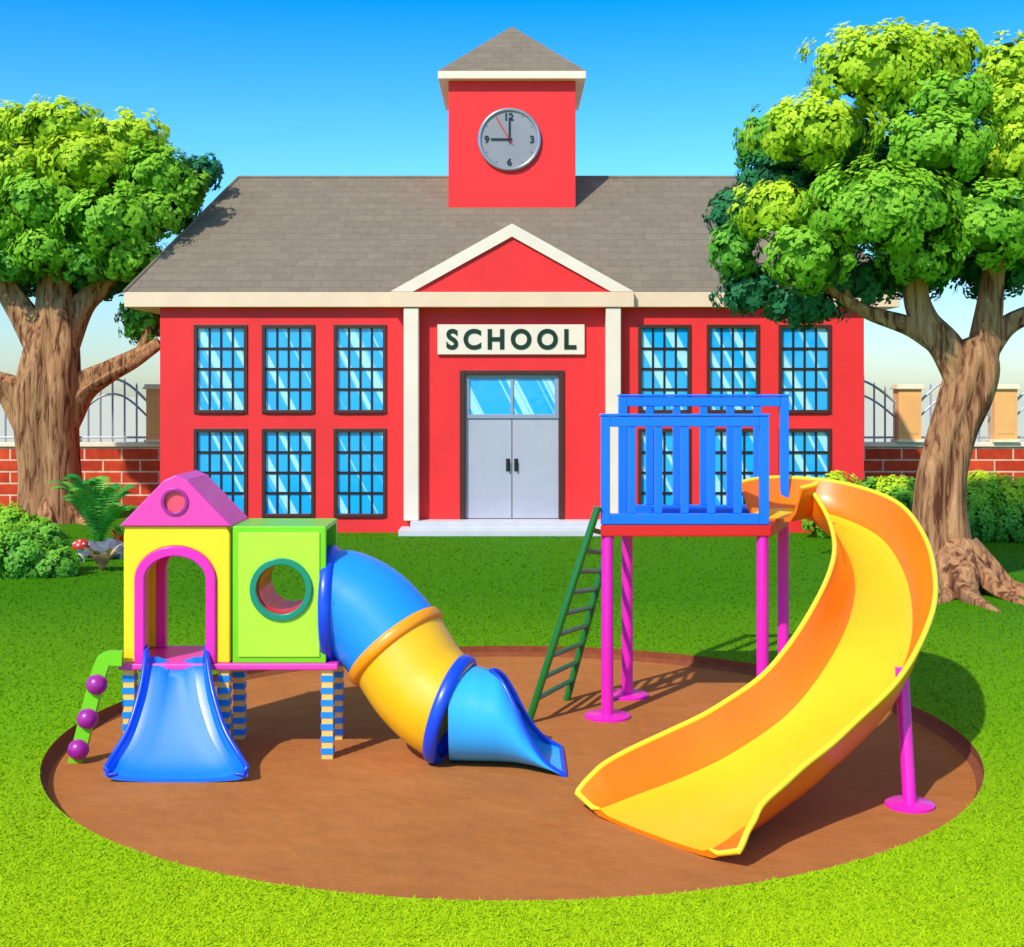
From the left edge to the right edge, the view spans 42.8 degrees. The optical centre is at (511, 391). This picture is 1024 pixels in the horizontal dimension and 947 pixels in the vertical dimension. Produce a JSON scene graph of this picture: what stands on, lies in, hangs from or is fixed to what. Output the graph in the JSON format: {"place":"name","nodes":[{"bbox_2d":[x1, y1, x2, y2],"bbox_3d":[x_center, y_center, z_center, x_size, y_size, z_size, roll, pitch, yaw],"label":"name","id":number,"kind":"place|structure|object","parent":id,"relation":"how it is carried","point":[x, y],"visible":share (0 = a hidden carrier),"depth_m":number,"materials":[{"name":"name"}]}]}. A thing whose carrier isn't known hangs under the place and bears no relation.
{"place":"outdoors","nodes":[
{"label":"outdoors","id":0,"kind":"place"},
{"bbox_2d":[109,522,124,541],"bbox_3d":[-7.229,2.674,24.195,0.524,0.493,0.533,0,0,31],"label":"bromeliad","id":1,"kind":"object","parent":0,"point":[118,535],"visible":0.55,"depth_m":24.10,"materials":[{"name":"green plant"}]},
{"bbox_2d":[0,397,1023,946],"bbox_3d":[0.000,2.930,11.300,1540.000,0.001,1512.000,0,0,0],"label":"ground","id":2,"kind":"structure","parent":0,"point":[560,545],"depth_m":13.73,"materials":[{"name":"green plant"}]},
{"bbox_2d":[0,501,53,535],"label":"bush","id":3,"kind":"object","parent":2,"relation":"on","point":[20,518],"visible":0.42,"depth_m":24.30,"materials":[{"name":"green plant"}]},
{"bbox_2d":[0,521,82,578],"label":"bush","id":4,"kind":"object","parent":2,"relation":"on","point":[43,551],"visible":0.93,"depth_m":20.58,"materials":[{"name":"green plant"}]},
{"bbox_2d":[0,447,159,505],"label":"bricks","id":5,"kind":"object","parent":2,"relation":"on","point":[138,468],"depth_m":33.40,"materials":[{"name":"red brick"}]},
{"bbox_2d":[0,442,159,446],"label":"coping","id":6,"kind":"object","parent":5,"relation":"on","point":[105,444],"depth_m":33.34,"materials":[{"name":"beige concrete"}]},
{"bbox_2d":[0,373,145,441],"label":"iron fence","id":7,"kind":"object","parent":6,"relation":"on","point":[88,436],"visible":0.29,"depth_m":33.53,"materials":[{"name":"grey metal"}]},
{"bbox_2d":[146,389,159,439],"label":"pillars","id":8,"kind":"structure","parent":6,"relation":"on","point":[152,414],"depth_m":33.29,"materials":[{"name":"beige concrete"}]},
{"bbox_2d":[80,384,159,441],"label":"pillar caps","id":9,"kind":"object","parent":8,"relation":"on","point":[151,386],"visible":0.31,"depth_m":33.25,"materials":[{"name":"beige concrete"}]},
{"bbox_2d":[72,539,89,561],"bbox_3d":[-7.424,2.730,22.497,0.309,0.400,0.306,0,0,0],"label":"mushroom","id":10,"kind":"object","parent":2,"relation":"on","point":[80,545],"visible":0.94,"depth_m":22.42,"materials":[{"name":"red"}]},
{"bbox_2d":[76,540,101,557],"bbox_3d":[-7.449,2.834,23.200,0.584,0.401,0.425,0,0,0],"label":"rock","id":11,"kind":"object","parent":2,"relation":"on","point":[86,554],"visible":0.3,"depth_m":23.02,"materials":[{"name":"grey stone"}]},
{"bbox_2d":[47,474,136,541],"bbox_3d":[-7.914,2.247,24.945,1.659,1.370,1.884,0,0,0],"label":"fern","id":12,"kind":"object","parent":2,"relation":"on","point":[97,497],"visible":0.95,"depth_m":24.65,"materials":[{"name":"green plant"}]},
{"bbox_2d":[82,543,123,569],"bbox_3d":[-6.725,2.710,21.386,0.771,0.419,0.792,0,0,0],"label":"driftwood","id":13,"kind":"object","parent":2,"relation":"on","point":[102,560],"visible":1,"depth_m":21.31,"materials":[{"name":"beige wood"}]},
{"bbox_2d":[90,538,123,558],"bbox_3d":[-7.095,2.810,23.000,0.712,0.474,0.486,0,0,0],"label":"rock","id":14,"kind":"object","parent":2,"relation":"on","point":[105,545],"visible":0.41,"depth_m":22.84,"materials":[{"name":"grey stone"}]},
{"bbox_2d":[0,94,224,524],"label":"leafy tree","id":15,"kind":"object","parent":2,"relation":"on","point":[85,222],"visible":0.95,"depth_m":28.82,"materials":[{"name":"green plant"}]},
{"bbox_2d":[398,518,601,535],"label":"porch steps","id":16,"kind":"structure","parent":2,"relation":"on","point":[503,527],"depth_m":26.62,"materials":[{"name":"white concrete"}]},
{"bbox_2d":[40,646,983,900],"bbox_3d":[0.000,2.990,11.300,7.700,0.120,7.560,0,0,0],"label":"sand pit","id":17,"kind":"object","parent":2,"relation":"on","point":[377,805],"visible":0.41,"depth_m":9.68,"materials":[{"name":"soil"}]},
{"bbox_2d":[67,470,567,781],"bbox_3d":[-1.615,1.921,10.941,4.109,2.465,1.524,0,0,0],"label":"playhouse climbing frame","id":18,"kind":"object","parent":17,"relation":"on","point":[377,630],"visible":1,"depth_m":10.81,"materials":[{"name":"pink plastic"}]},
{"bbox_2d":[160,308,863,532],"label":"walls","id":19,"kind":"structure","parent":2,"relation":"on","point":[584,394],"depth_m":27.20,"materials":[{"name":"red paint"}]},
{"bbox_2d":[437,324,584,354],"bbox_3d":[-0.020,-1.088,27.164,3.060,0.626,0.068,0,0,0],"label":"sign board","id":20,"kind":"object","parent":19,"relation":"attached to","point":[576,334],"visible":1,"depth_m":27.13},
{"bbox_2d":[446,329,575,348],"bbox_3d":[-0.014,-1.095,27.126,2.700,0.430,0.024,0,0,0],"label":"sign lettering","id":21,"kind":"object","parent":20,"relation":"attached to","point":[501,339],"visible":1,"depth_m":27.11},
{"bbox_2d":[124,292,899,314],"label":"cornice","id":22,"kind":"structure","parent":19,"relation":"on","point":[153,302],"depth_m":27.00,"materials":[{"name":"beige paint"}]},
{"bbox_2d":[126,179,867,291],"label":"roof","id":23,"kind":"structure","parent":22,"relation":"on","point":[352,235],"depth_m":29.09,"materials":[{"name":"grey tile"}]},
{"bbox_2d":[122,176,896,292],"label":"roof ridge caps","id":24,"kind":"object","parent":23,"relation":"on","point":[362,177],"visible":0.46,"depth_m":31.45,"materials":[{"name":"grey tile"}]},
{"bbox_2d":[448,81,575,207],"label":"tower walls","id":25,"kind":"structure","parent":23,"relation":"on","point":[545,177],"depth_m":30.18,"materials":[{"name":"red paint"}]},
{"bbox_2d":[478,108,540,170],"bbox_3d":[-0.060,-5.824,30.128,1.462,1.462,0.090,0,0,0],"label":"clock rim","id":26,"kind":"object","parent":25,"relation":"attached to","point":[488,118],"visible":1,"depth_m":30.09,"materials":[{"name":"silver metal"}]},
{"bbox_2d":[481,111,536,166],"bbox_3d":[-0.060,-5.824,30.152,1.304,1.304,0.048,0,0,0],"label":"clock face","id":27,"kind":"object","parent":26,"relation":"in","point":[519,149],"visible":1,"depth_m":30.13},
{"bbox_2d":[486,116,532,162],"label":"clock hands","id":28,"kind":"object","parent":27,"relation":"attached to","point":[509,138],"visible":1,"depth_m":30.10,"materials":[{"name":"black metal"}]},
{"bbox_2d":[438,71,585,109],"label":"tower cornice","id":29,"kind":"structure","parent":25,"relation":"on","point":[445,77],"depth_m":29.95,"materials":[{"name":"beige paint"}]},
{"bbox_2d":[438,26,585,70],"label":"tower roof","id":30,"kind":"structure","parent":29,"relation":"on","point":[511,48],"depth_m":30.43,"materials":[{"name":"grey tile"}]},
{"bbox_2d":[460,370,563,518],"bbox_3d":[0.000,1.101,27.280,2.176,3.099,0.240,0,0,0],"label":"door frame","id":31,"kind":"object","parent":19,"relation":"attached to","point":[463,373],"visible":1,"depth_m":27.16,"materials":[{"name":"black wood"}]},
{"bbox_2d":[465,419,558,517],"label":"doors","id":32,"kind":"structure","parent":31,"relation":"attached to","point":[494,488],"depth_m":27.27,"materials":[{"name":"grey paint"}]},
{"bbox_2d":[506,459,517,470],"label":"door handles","id":33,"kind":"object","parent":32,"relation":"attached to","point":[508,464],"depth_m":27.25,"materials":[{"name":"black metal"}]},
{"bbox_2d":[465,375,558,418],"bbox_3d":[0.000,0.096,27.295,1.956,0.923,0.110,0,0,0],"label":"transom frame","id":34,"kind":"object","parent":31,"relation":"attached to","point":[511,415],"visible":1,"depth_m":27.24,"materials":[{"name":"grey metal"}]},
{"bbox_2d":[469,379,554,413],"bbox_3d":[0.000,0.095,27.285,1.796,0.765,0.010,0,0,0],"label":"transom glass","id":35,"kind":"object","parent":34,"relation":"in","point":[493,396],"visible":1,"depth_m":27.28,"materials":[{"name":"blue glass"}]},
{"bbox_2d":[194,325,831,516],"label":"window frames","id":36,"kind":"structure","parent":19,"relation":"attached to","point":[688,410],"depth_m":27.16,"materials":[{"name":"black metal"}]},
{"bbox_2d":[198,328,826,512],"bbox_3d":[0.014,0.605,27.250,13.144,3.882,0.010,0,0,0],"label":"window glass","id":37,"kind":"object","parent":36,"relation":"in","point":[750,357],"visible":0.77,"depth_m":27.25,"materials":[{"name":"blue glass"}]},
{"bbox_2d":[198,328,826,513],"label":"window mullions","id":38,"kind":"object","parent":36,"relation":"attached to","point":[209,389],"depth_m":27.23,"materials":[{"name":"black metal"}]},
{"bbox_2d":[404,308,620,520],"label":"porch columns","id":39,"kind":"structure","parent":2,"relation":"on","point":[412,397],"depth_m":26.88,"materials":[{"name":"beige paint"}]},
{"bbox_2d":[802,470,863,538],"bbox_3d":[6.502,2.269,26.292,1.426,1.427,0.907,0,0,0],"label":"bush","id":40,"kind":"object","parent":2,"relation":"on","point":[810,527],"visible":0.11,"depth_m":26.13,"materials":[{"name":"green plant"}]},
{"bbox_2d":[701,16,1023,612],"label":"leafy tree","id":41,"kind":"object","parent":2,"relation":"on","point":[928,193],"visible":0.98,"depth_m":18.85,"materials":[{"name":"green plant"}]},
{"bbox_2d":[857,474,914,511],"bbox_3d":[7.843,2.352,26.312,1.784,1.378,1.498,0,0,0],"label":"bush","id":42,"kind":"object","parent":2,"relation":"on","point":[900,488],"visible":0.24,"depth_m":26.25,"materials":[{"name":"green plant"}]},
{"bbox_2d":[864,447,1023,481],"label":"bricks","id":43,"kind":"object","parent":2,"relation":"on","point":[902,461],"depth_m":33.40,"materials":[{"name":"red brick"}]},
{"bbox_2d":[864,442,1023,446],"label":"coping","id":44,"kind":"object","parent":43,"relation":"on","point":[921,444],"depth_m":33.34,"materials":[{"name":"beige concrete"}]},
{"bbox_2d":[864,380,1023,441],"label":"iron fence","id":45,"kind":"object","parent":44,"relation":"on","point":[929,393],"visible":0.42,"depth_m":33.53,"materials":[{"name":"grey metal"}]},
{"bbox_2d":[893,389,1017,439],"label":"pillars","id":46,"kind":"structure","parent":44,"relation":"on","point":[1004,414],"depth_m":33.30,"materials":[{"name":"beige concrete"}]},
{"bbox_2d":[890,384,1020,441],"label":"pillar caps","id":47,"kind":"object","parent":46,"relation":"on","point":[920,386],"visible":0.77,"depth_m":33.26,"materials":[{"name":"beige concrete"}]},
{"bbox_2d":[967,469,1023,542],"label":"bush","id":48,"kind":"object","parent":2,"relation":"on","point":[995,506],"visible":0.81,"depth_m":25.52,"materials":[{"name":"green plant"}]},
{"bbox_2d":[414,237,609,291],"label":"pediment field","id":49,"kind":"structure","parent":0,"point":[511,264],"depth_m":26.90,"materials":[{"name":"red paint"}]},
{"bbox_2d":[390,292,633,306],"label":"porch beam","id":50,"kind":"structure","parent":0,"point":[511,299],"depth_m":26.84,"materials":[{"name":"beige paint"}]},
{"bbox_2d":[390,224,633,291],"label":"pediment trim","id":51,"kind":"structure","parent":50,"relation":"on","point":[501,236],"depth_m":26.84,"materials":[{"name":"beige paint"}]},
{"bbox_2d":[0,0,1023,396],"label":"sky","id":52,"kind":"structure","parent":0,"point":[265,87],"materials":[{"name":"blue"}]},
{"bbox_2d":[528,394,937,857],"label":"spiral slide tower","id":53,"kind":"structure","parent":0,"point":[808,707],"depth_m":10.84,"materials":[{"name":"plastic"}]}
]}

